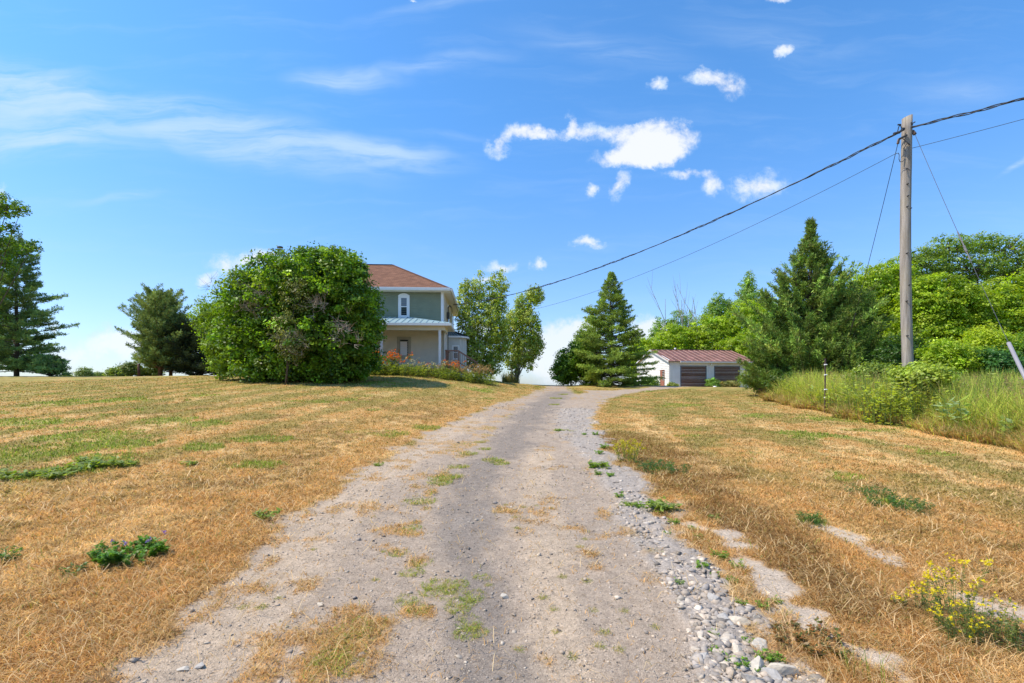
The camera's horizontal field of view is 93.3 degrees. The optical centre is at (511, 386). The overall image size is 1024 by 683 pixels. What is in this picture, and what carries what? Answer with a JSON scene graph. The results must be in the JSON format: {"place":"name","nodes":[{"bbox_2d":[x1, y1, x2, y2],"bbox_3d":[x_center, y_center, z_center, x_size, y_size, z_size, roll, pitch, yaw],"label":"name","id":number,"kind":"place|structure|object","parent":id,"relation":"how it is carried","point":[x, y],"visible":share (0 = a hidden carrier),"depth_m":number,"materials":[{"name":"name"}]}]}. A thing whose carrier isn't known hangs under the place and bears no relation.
{"place":"outdoors","nodes":[
{"label":"outdoors","id":0,"kind":"place"},
{"bbox_2d":[501,369,519,382],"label":"ornamental grass","id":1,"kind":"object","parent":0,"point":[506,378],"depth_m":40.66,"materials":[{"name":"plant"}]},
{"bbox_2d":[0,374,1023,682],"bbox_3d":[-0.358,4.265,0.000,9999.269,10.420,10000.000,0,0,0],"label":"ground","id":2,"kind":"structure","parent":0,"point":[564,450],"depth_m":4.56,"materials":[{"name":"soil"}]},
{"bbox_2d":[0,546,22,562],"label":"vetch weed","id":3,"kind":"object","parent":2,"relation":"on","point":[11,553],"visible":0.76,"depth_m":3.93,"materials":[{"name":"green plant"}]},
{"bbox_2d":[0,469,27,479],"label":"broadleaf weed","id":4,"kind":"object","parent":2,"relation":"on","point":[3,474],"visible":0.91,"depth_m":6.66,"materials":[{"name":"green plant"}]},
{"bbox_2d":[0,191,44,320],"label":"cottonwood tree","id":5,"kind":"object","parent":2,"relation":"on","point":[14,206],"visible":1,"depth_m":34.08,"materials":[{"name":"green plant"}]},
{"bbox_2d":[0,234,79,375],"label":"pine tree","id":6,"kind":"object","parent":2,"relation":"on","point":[17,331],"visible":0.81,"depth_m":37.81,"materials":[{"name":"green plant"}]},
{"bbox_2d":[24,353,72,375],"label":"shrub","id":7,"kind":"object","parent":2,"relation":"on","point":[43,365],"visible":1,"depth_m":36.58,"materials":[{"name":"green plant"}]},
{"bbox_2d":[36,468,76,479],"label":"broadleaf weed","id":8,"kind":"object","parent":2,"relation":"on","point":[53,475],"visible":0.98,"depth_m":6.60,"materials":[{"name":"green plant"}]},
{"bbox_2d":[41,463,83,473],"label":"broadleaf weed","id":9,"kind":"object","parent":2,"relation":"on","point":[70,468],"visible":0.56,"depth_m":6.89,"materials":[{"name":"green plant"}]},
{"bbox_2d":[58,562,89,575],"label":"vetch weed","id":10,"kind":"object","parent":2,"relation":"on","point":[81,566],"visible":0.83,"depth_m":3.74,"materials":[{"name":"green plant"}]},
{"bbox_2d":[63,460,103,469],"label":"broadleaf weed","id":11,"kind":"object","parent":2,"relation":"on","point":[89,465],"visible":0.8,"depth_m":7.18,"materials":[{"name":"green plant"}]},
{"bbox_2d":[71,366,97,375],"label":"shrub","id":12,"kind":"object","parent":2,"relation":"on","point":[86,371],"visible":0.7,"depth_m":51.67,"materials":[{"name":"green plant"}]},
{"bbox_2d":[84,455,118,466],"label":"broadleaf weed","id":13,"kind":"object","parent":2,"relation":"on","point":[94,460],"visible":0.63,"depth_m":7.33,"materials":[{"name":"green plant"}]},
{"bbox_2d":[102,366,124,375],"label":"shrub","id":14,"kind":"object","parent":2,"relation":"on","point":[112,371],"visible":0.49,"depth_m":45.43,"materials":[{"name":"green plant"}]},
{"bbox_2d":[111,457,136,466],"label":"broadleaf weed","id":15,"kind":"object","parent":2,"relation":"on","point":[121,463],"visible":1,"depth_m":7.40,"materials":[{"name":"green plant"}]},
{"bbox_2d":[87,534,170,567],"bbox_3d":[-3.175,1.369,4.010,0.594,0.151,0.523,0,0,42],"label":"weed","id":16,"kind":"object","parent":2,"relation":"on","point":[106,558],"visible":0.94,"depth_m":4.00,"materials":[{"name":"green plant"}]},
{"bbox_2d":[115,360,144,375],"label":"shrub","id":17,"kind":"object","parent":2,"relation":"on","point":[128,367],"visible":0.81,"depth_m":41.56,"materials":[{"name":"green plant"}]},
{"bbox_2d":[124,366,165,375],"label":"shrub","id":18,"kind":"object","parent":2,"relation":"on","point":[149,372],"visible":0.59,"depth_m":42.46,"materials":[{"name":"green plant"}]},
{"bbox_2d":[114,282,198,375],"bbox_3d":[-29.647,-4.738,40.988,6.537,7.902,5.719,0,0,0],"label":"pine tree","id":19,"kind":"object","parent":2,"relation":"on","point":[159,302],"visible":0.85,"depth_m":39.94,"materials":[{"name":"green plant"}]},
{"bbox_2d":[133,311,197,375],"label":"pine tree","id":20,"kind":"object","parent":2,"relation":"on","point":[169,371],"visible":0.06,"depth_m":42.03,"materials":[{"name":"green plant"}]},
{"bbox_2d":[153,317,216,375],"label":"pine tree","id":21,"kind":"object","parent":2,"relation":"on","point":[186,359],"visible":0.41,"depth_m":40.25,"materials":[{"name":"green plant"}]},
{"bbox_2d":[182,293,242,380],"bbox_3d":[-15.222,-2.561,25.253,3.469,4.723,3.388,0,0,0],"label":"lilac bush","id":22,"kind":"object","parent":2,"relation":"on","point":[205,324],"visible":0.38,"depth_m":24.65,"materials":[{"name":"green plant"}]},
{"bbox_2d":[192,343,235,374],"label":"pine tree","id":23,"kind":"object","parent":2,"relation":"on","point":[201,366],"visible":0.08,"depth_m":40.02,"materials":[{"name":"green plant"}]},
{"bbox_2d":[251,507,281,518],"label":"broadleaf weed","id":24,"kind":"object","parent":2,"relation":"on","point":[258,513],"visible":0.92,"depth_m":5.09,"materials":[{"name":"green plant"}]},
{"bbox_2d":[265,273,313,384],"bbox_3d":[-10.024,-2.645,22.168,2.065,5.208,1.836,0,0,27],"label":"shrub","id":25,"kind":"object","parent":2,"relation":"on","point":[281,331],"visible":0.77,"depth_m":21.93,"materials":[{"name":"green plant"}]},
{"bbox_2d":[206,240,389,383],"bbox_3d":[-10.625,-3.691,24.307,9.102,7.394,6.339,0,0,0],"label":"lilac bush","id":26,"kind":"object","parent":2,"relation":"on","point":[246,343],"visible":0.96,"depth_m":22.88,"materials":[{"name":"green plant"}]},
{"bbox_2d":[233,276,278,321],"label":"dead branches","id":27,"kind":"object","parent":26,"relation":"attached to","point":[253,304],"visible":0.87,"depth_m":22.51,"materials":[{"name":"wood"}]},
{"bbox_2d":[268,325,308,365],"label":"dead branches","id":28,"kind":"object","parent":26,"relation":"attached to","point":[291,337],"visible":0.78,"depth_m":21.61,"materials":[{"name":"wood"}]},
{"bbox_2d":[325,307,362,348],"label":"dead branches","id":29,"kind":"object","parent":26,"relation":"attached to","point":[342,330],"visible":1,"depth_m":21.81,"materials":[{"name":"wood"}]},
{"bbox_2d":[308,649,357,672],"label":"grass tuft","id":30,"kind":"object","parent":2,"relation":"on","point":[316,663],"visible":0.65,"depth_m":2.60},
{"bbox_2d":[277,246,477,379],"bbox_3d":[-9.899,-5.225,36.484,14.832,10.050,13.846,0,0,-3],"label":"farmhouse","id":31,"kind":"object","parent":2,"relation":"on","point":[419,315],"visible":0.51,"depth_m":32.39,"materials":[{"name":"green"}]},
{"bbox_2d":[398,293,409,317],"bbox_3d":[-7.224,-5.393,32.302,0.750,1.675,0.065,0,0,-3],"label":"window","id":32,"kind":"structure","parent":31,"relation":"in","point":[403,297],"depth_m":32.30,"materials":[{"name":"white glass"}]},
{"bbox_2d":[397,337,410,357],"bbox_3d":[-7.214,-2.580,32.303,0.920,1.440,0.065,0,0,-3],"label":"window","id":33,"kind":"structure","parent":31,"relation":"in","point":[402,346],"depth_m":32.31,"materials":[{"name":"white"}]},
{"bbox_2d":[417,576,451,591],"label":"grass tuft","id":34,"kind":"object","parent":2,"relation":"on","point":[432,582],"visible":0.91,"depth_m":3.54,"materials":[{"name":"plant"}]},
{"bbox_2d":[450,625,483,640],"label":"grass tuft","id":35,"kind":"object","parent":2,"relation":"on","point":[472,628],"visible":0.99,"depth_m":2.91,"materials":[{"name":"plant"}]},
{"bbox_2d":[453,613,484,629],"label":"grass tuft","id":36,"kind":"object","parent":2,"relation":"on","point":[473,622],"visible":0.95,"depth_m":3.03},
{"bbox_2d":[455,268,513,377],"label":"poplar tree","id":37,"kind":"object","parent":2,"relation":"on","point":[496,328],"visible":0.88,"depth_m":38.41,"materials":[{"name":"green plant"}]},
{"bbox_2d":[502,283,546,381],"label":"poplar tree","id":38,"kind":"object","parent":2,"relation":"on","point":[522,339],"visible":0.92,"depth_m":40.63,"materials":[{"name":"green plant"}]},
{"bbox_2d":[87,403,1023,682],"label":"gravel","id":39,"kind":"structure","parent":2,"relation":"on","point":[731,669],"depth_m":3.24,"materials":[{"name":"gravel"}]},
{"bbox_2d":[547,333,604,385],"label":"round shrub","id":40,"kind":"object","parent":2,"relation":"on","point":[564,370],"visible":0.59,"depth_m":41.26,"materials":[{"name":"green plant"}]},
{"bbox_2d":[572,271,665,386],"bbox_3d":[8.769,-4.560,39.916,7.958,9.983,8.158,0,0,0],"label":"spruce tree","id":41,"kind":"object","parent":2,"relation":"on","point":[615,359],"visible":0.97,"depth_m":39.00,"materials":[{"name":"green plant"}]},
{"bbox_2d":[609,438,646,461],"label":"yellow weed","id":42,"kind":"object","parent":2,"relation":"on","point":[629,450],"visible":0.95,"depth_m":8.24,"materials":[{"name":"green plant"}]},
{"bbox_2d":[625,337,675,378],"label":"box elder tree","id":43,"kind":"object","parent":2,"relation":"on","point":[647,344],"visible":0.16,"depth_m":59.06,"materials":[{"name":"green plant"}]},
{"bbox_2d":[647,316,672,340],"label":"poplar tree","id":44,"kind":"object","parent":2,"relation":"on","point":[655,327],"visible":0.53,"depth_m":63.92,"materials":[{"name":"green plant"}]},
{"bbox_2d":[644,495,682,509],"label":"broadleaf weed","id":45,"kind":"object","parent":2,"relation":"on","point":[661,502],"visible":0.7,"depth_m":5.46,"materials":[{"name":"green plant"}]},
{"bbox_2d":[635,458,692,474],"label":"green weed","id":46,"kind":"object","parent":2,"relation":"on","point":[669,465],"visible":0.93,"depth_m":7.52,"materials":[{"name":"green plant"}]},
{"bbox_2d":[662,308,699,329],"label":"poplar tree","id":47,"kind":"object","parent":2,"relation":"on","point":[684,316],"visible":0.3,"depth_m":63.44,"materials":[{"name":"green plant"}]},
{"bbox_2d":[651,323,711,349],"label":"box elder tree","id":48,"kind":"object","parent":2,"relation":"on","point":[680,337],"visible":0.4,"depth_m":58.90,"materials":[{"name":"green plant"}]},
{"bbox_2d":[636,348,751,386],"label":"garage","id":49,"kind":"structure","parent":2,"relation":"on","point":[692,368],"depth_m":46.72,"materials":[{"name":"metal"}]},
{"bbox_2d":[681,367,705,386],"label":"overhead door","id":50,"kind":"structure","parent":49,"relation":"in","point":[683,372],"depth_m":46.28,"materials":[{"name":"wood"}]},
{"bbox_2d":[715,367,738,386],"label":"overhead door","id":51,"kind":"structure","parent":49,"relation":"in","point":[717,369],"depth_m":46.70,"materials":[{"name":"wood"}]},
{"bbox_2d":[698,290,735,324],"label":"poplar tree","id":52,"kind":"object","parent":2,"relation":"on","point":[719,307],"visible":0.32,"depth_m":62.56,"materials":[{"name":"green plant"}]},
{"bbox_2d":[689,313,746,349],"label":"box elder tree","id":53,"kind":"object","parent":2,"relation":"on","point":[716,329],"visible":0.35,"depth_m":57.93,"materials":[{"name":"green plant"}]},
{"bbox_2d":[728,616,750,625],"bbox_3d":[1.415,1.464,3.008,0.126,0.082,0.065,-2,0,21],"label":"rock","id":54,"kind":"object","parent":2,"relation":"on","point":[735,619],"visible":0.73,"depth_m":2.98,"materials":[{"name":"stone"}]},
{"bbox_2d":[713,325,774,357],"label":"box elder tree","id":55,"kind":"object","parent":2,"relation":"on","point":[734,344],"visible":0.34,"depth_m":51.96,"materials":[{"name":"green plant"}]},
{"bbox_2d":[721,298,769,363],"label":"box elder tree","id":56,"kind":"object","parent":2,"relation":"on","point":[749,312],"visible":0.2,"depth_m":57.40,"materials":[{"name":"green plant"}]},
{"bbox_2d":[728,271,768,327],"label":"poplar tree","id":57,"kind":"object","parent":2,"relation":"on","point":[748,291],"visible":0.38,"depth_m":61.38,"materials":[{"name":"green plant"}]},
{"bbox_2d":[747,655,764,672],"bbox_3d":[1.321,1.499,2.578,0.144,0.097,0.083,4,10,-30],"label":"rock","id":58,"kind":"object","parent":2,"relation":"on","point":[757,662],"visible":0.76,"depth_m":2.57,"materials":[{"name":"stone"}]},
{"bbox_2d":[751,637,767,650],"bbox_3d":[1.436,1.495,2.785,0.097,0.067,0.084,0,0,-36],"label":"rock","id":59,"kind":"object","parent":2,"relation":"on","point":[757,641],"visible":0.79,"depth_m":2.78,"materials":[{"name":"stone"}]},
{"bbox_2d":[753,648,776,661],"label":"clover weed","id":60,"kind":"object","parent":2,"relation":"on","point":[768,658],"visible":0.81,"depth_m":2.67,"materials":[{"name":"green plant"}]},
{"bbox_2d":[760,667,782,679],"bbox_3d":[1.355,1.501,2.517,0.070,0.063,0.108,0,0,-31],"label":"rock","id":61,"kind":"object","parent":2,"relation":"on","point":[773,674],"visible":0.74,"depth_m":2.50,"materials":[{"name":"stone"}]},
{"bbox_2d":[735,316,822,390],"bbox_3d":[14.031,-1.583,25.510,4.420,4.424,4.086,0,0,0],"label":"cedar tree","id":62,"kind":"object","parent":2,"relation":"on","point":[759,373],"visible":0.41,"depth_m":24.94,"materials":[{"name":"green plant"}]},
{"bbox_2d":[767,663,800,675],"bbox_3d":[1.431,1.502,2.553,0.188,0.086,0.056,0,4,4],"label":"rock","id":63,"kind":"object","parent":2,"relation":"on","point":[784,669],"visible":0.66,"depth_m":2.53,"materials":[{"name":"stone"}]},
{"bbox_2d":[763,369,805,391],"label":"weed shrub","id":64,"kind":"object","parent":2,"relation":"on","point":[770,381],"visible":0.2,"depth_m":23.51,"materials":[{"name":"green plant"}]},
{"bbox_2d":[793,510,824,525],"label":"green weed","id":65,"kind":"object","parent":2,"relation":"on","point":[814,516],"visible":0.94,"depth_m":5.00,"materials":[{"name":"green plant"}]},
{"bbox_2d":[727,216,897,375],"bbox_3d":[15.775,-4.080,24.870,8.906,9.476,5.461,0,0,0],"label":"cedar tree","id":66,"kind":"object","parent":2,"relation":"on","point":[815,291],"visible":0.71,"depth_m":24.28,"materials":[{"name":"green plant"}]},
{"bbox_2d":[771,616,855,661],"bbox_3d":[1.728,1.459,2.813,0.411,0.103,0.402,0,0,18],"label":"rusty weed","id":67,"kind":"object","parent":2,"relation":"on","point":[800,635],"visible":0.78,"depth_m":2.79,"materials":[{"name":"brown plant"}]},
{"bbox_2d":[785,280,927,376],"bbox_3d":[16.986,-2.262,24.335,6.025,5.874,5.717,0,0,0],"label":"cedar tree","id":68,"kind":"object","parent":2,"relation":"on","point":[851,294],"visible":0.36,"depth_m":23.41,"materials":[{"name":"green plant"}]},
{"bbox_2d":[844,483,897,500],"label":"green weed","id":69,"kind":"object","parent":2,"relation":"on","point":[872,491],"visible":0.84,"depth_m":6.08,"materials":[{"name":"green plant"}]},
{"bbox_2d":[842,357,901,385],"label":"shrub","id":70,"kind":"object","parent":2,"relation":"on","point":[871,367],"visible":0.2,"depth_m":17.31,"materials":[{"name":"green plant"}]},
{"bbox_2d":[837,636,909,682],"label":"grass tuft","id":71,"kind":"object","parent":2,"relation":"on","point":[866,662],"visible":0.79,"depth_m":2.48,"materials":[{"name":"plant"}]},
{"bbox_2d":[852,375,902,424],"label":"leafy weed","id":72,"kind":"object","parent":2,"relation":"on","point":[880,401],"visible":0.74,"depth_m":13.47,"materials":[{"name":"green plant"}]},
{"bbox_2d":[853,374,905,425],"bbox_3d":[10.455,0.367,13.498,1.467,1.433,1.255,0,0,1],"label":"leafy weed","id":73,"kind":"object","parent":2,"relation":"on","point":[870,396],"visible":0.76,"depth_m":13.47,"materials":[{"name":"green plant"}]},
{"bbox_2d":[845,255,924,354],"bbox_3d":[22.634,-3.907,29.914,6.670,8.819,4.590,0,0,0],"label":"box elder tree","id":74,"kind":"object","parent":2,"relation":"on","point":[889,276],"visible":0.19,"depth_m":29.30,"materials":[{"name":"green plant"}]},
{"bbox_2d":[864,384,910,425],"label":"leafy weed","id":75,"kind":"object","parent":2,"relation":"on","point":[883,412],"visible":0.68,"depth_m":13.26,"materials":[{"name":"green plant"}]},
{"bbox_2d":[757,365,1023,452],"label":"tall grass","id":76,"kind":"structure","parent":2,"relation":"on","point":[982,422],"depth_m":12.09,"materials":[{"name":"plant"}]},
{"bbox_2d":[783,371,1023,401],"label":"seed heads","id":77,"kind":"object","parent":76,"relation":"attached to","point":[950,379],"visible":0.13,"depth_m":12.49,"materials":[{"name":"plant"}]},
{"bbox_2d":[867,493,934,513],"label":"green weed","id":78,"kind":"object","parent":2,"relation":"on","point":[894,499],"visible":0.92,"depth_m":5.54,"materials":[{"name":"green plant"}]},
{"bbox_2d":[887,114,916,394],"bbox_3d":[11.211,-3.340,13.964,0.906,9.001,0.348,0,0,0],"label":"utility pole","id":79,"kind":"object","parent":2,"relation":"on","point":[905,138],"visible":0.88,"depth_m":13.90,"materials":[{"name":"wood"}]},
{"bbox_2d":[453,130,901,304],"bbox_3d":[3.446,-6.449,24.574,0.089,1.826,26.464,0,0,-36],"label":"service cable","id":80,"kind":"object","parent":79,"relation":"attached to","point":[854,154],"visible":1,"depth_m":18.15,"materials":[{"name":"rubber"}]},
{"bbox_2d":[476,155,892,318],"bbox_3d":[3.347,-5.558,24.950,0.013,2.236,26.878,0,0,-35],"label":"telephone wire","id":81,"kind":"object","parent":79,"relation":"attached to","point":[720,240],"visible":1,"depth_m":17.73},
{"bbox_2d":[838,144,897,375],"bbox_3d":[12.797,-3.124,17.950,0.016,7.715,8.796,0,0,23],"label":"guy wire","id":82,"kind":"object","parent":79,"relation":"attached to","point":[871,250],"visible":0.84,"depth_m":16.08,"materials":[{"name":"metal"}]},
{"bbox_2d":[915,135,1007,340],"bbox_3d":[11.167,-3.009,11.700,0.012,8.477,4.488,0,0,11],"label":"guy wire","id":83,"kind":"object","parent":79,"relation":"attached to","point":[956,229],"visible":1,"depth_m":12.27,"materials":[{"name":"metal"}]},
{"bbox_2d":[1006,342,1023,379],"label":"guy guard","id":84,"kind":"object","parent":83,"relation":"attached to","point":[1015,358],"visible":1,"depth_m":10.46,"materials":[{"name":"grey plastic"}]},
{"bbox_2d":[911,97,1023,127],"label":"service cable","id":85,"kind":"object","parent":79,"relation":"attached to","point":[979,110],"visible":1,"depth_m":12.86,"materials":[{"name":"rubber"}]},
{"bbox_2d":[870,332,935,367],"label":"shrub","id":86,"kind":"object","parent":2,"relation":"on","point":[893,358],"visible":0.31,"depth_m":21.76,"materials":[{"name":"green plant"}]},
{"bbox_2d":[898,399,929,427],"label":"leafy weed","id":87,"kind":"object","parent":2,"relation":"on","point":[906,411],"visible":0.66,"depth_m":12.60,"materials":[{"name":"green plant"}]},
{"bbox_2d":[885,374,947,417],"bbox_3d":[10.954,0.374,13.117,1.242,1.419,1.453,0,0,-14],"label":"leafy weed","id":88,"kind":"object","parent":2,"relation":"on","point":[917,395],"visible":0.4,"depth_m":12.79,"materials":[{"name":"green plant"}]},
{"bbox_2d":[831,263,1015,309],"bbox_3d":[35.816,-5.101,40.473,23.139,10.957,8.299,0,0,0],"label":"box elder tree","id":89,"kind":"object","parent":2,"relation":"on","point":[974,281],"visible":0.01,"depth_m":39.93,"materials":[{"name":"green plant"}]},
{"bbox_2d":[882,360,966,390],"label":"shrub","id":90,"kind":"object","parent":2,"relation":"on","point":[932,372],"visible":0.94,"depth_m":12.93,"materials":[{"name":"green plant"}]},
{"bbox_2d":[908,573,946,615],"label":"yellow flower weed","id":91,"kind":"object","parent":2,"relation":"on","point":[927,576],"visible":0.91,"depth_m":3.18,"materials":[{"name":"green plant"}]},
{"bbox_2d":[902,381,954,420],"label":"leafy weed","id":92,"kind":"object","parent":2,"relation":"on","point":[908,398],"visible":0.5,"depth_m":12.53,"materials":[{"name":"green plant"}]},
{"bbox_2d":[934,397,958,426],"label":"milkweed","id":93,"kind":"object","parent":2,"relation":"on","point":[941,409],"visible":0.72,"depth_m":11.35,"materials":[{"name":"green plant"}]},
{"bbox_2d":[882,271,1015,349],"bbox_3d":[24.253,-2.893,27.061,6.824,7.065,3.750,0,0,0],"label":"box elder tree","id":94,"kind":"object","parent":2,"relation":"on","point":[945,309],"visible":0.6,"depth_m":26.09,"materials":[{"name":"green plant"}]},
{"bbox_2d":[915,335,988,377],"bbox_3d":[17.147,-0.552,18.978,2.294,2.894,2.200,0,0,0],"label":"shrub","id":95,"kind":"object","parent":2,"relation":"on","point":[945,351],"visible":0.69,"depth_m":18.49,"materials":[{"name":"green plant"}]},
{"bbox_2d":[926,602,981,645],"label":"yellow flower weed","id":96,"kind":"object","parent":2,"relation":"on","point":[971,632],"visible":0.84,"depth_m":2.85,"materials":[{"name":"green plant"}]},
{"bbox_2d":[923,553,993,620],"bbox_3d":[2.899,1.299,3.146,0.345,0.426,0.254,0,0,40],"label":"yellow flower weed","id":97,"kind":"object","parent":2,"relation":"on","point":[952,578],"visible":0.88,"depth_m":3.16,"materials":[{"name":"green plant"}]},
{"bbox_2d":[945,393,973,428],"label":"milkweed","id":98,"kind":"object","parent":2,"relation":"on","point":[960,409],"visible":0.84,"depth_m":10.97,"materials":[{"name":"green plant"}]},
{"bbox_2d":[896,229,1023,296],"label":"box elder tree","id":99,"kind":"object","parent":2,"relation":"on","point":[945,256],"visible":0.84,"depth_m":30.79,"materials":[{"name":"green plant"}]},
{"bbox_2d":[925,588,1023,645],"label":"yellow flower weed","id":100,"kind":"object","parent":2,"relation":"on","point":[963,609],"visible":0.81,"depth_m":2.87,"materials":[{"name":"green plant"}]},
{"bbox_2d":[955,321,1023,353],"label":"shrub","id":101,"kind":"object","parent":2,"relation":"on","point":[996,336],"visible":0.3,"depth_m":19.64,"materials":[{"name":"green plant"}]},
{"bbox_2d":[963,344,1023,380],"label":"shrub","id":102,"kind":"object","parent":2,"relation":"on","point":[1001,361],"visible":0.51,"depth_m":17.98,"materials":[{"name":"green plant"}]},
{"bbox_2d":[970,600,1023,656],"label":"yellow flower weed","id":103,"kind":"object","parent":2,"relation":"on","point":[1007,625],"visible":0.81,"depth_m":2.75,"materials":[{"name":"green plant"}]},
{"bbox_2d":[976,266,1023,337],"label":"box elder tree","id":104,"kind":"object","parent":2,"relation":"on","point":[1014,293],"visible":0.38,"depth_m":26.51,"materials":[{"name":"green plant"}]},
{"bbox_2d":[998,332,1023,357],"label":"shrub","id":105,"kind":"object","parent":2,"relation":"on","point":[1017,346],"visible":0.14,"depth_m":18.89,"materials":[{"name":"green plant"}]},
{"bbox_2d":[0,374,1023,682],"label":"lawn grass","id":106,"kind":"structure","parent":0,"point":[942,666],"depth_m":4.88,"materials":[{"name":"plant"}]},
{"bbox_2d":[0,0,1023,384],"label":"sky","id":107,"kind":"structure","parent":0,"point":[149,142],"materials":[{"name":"blue"}]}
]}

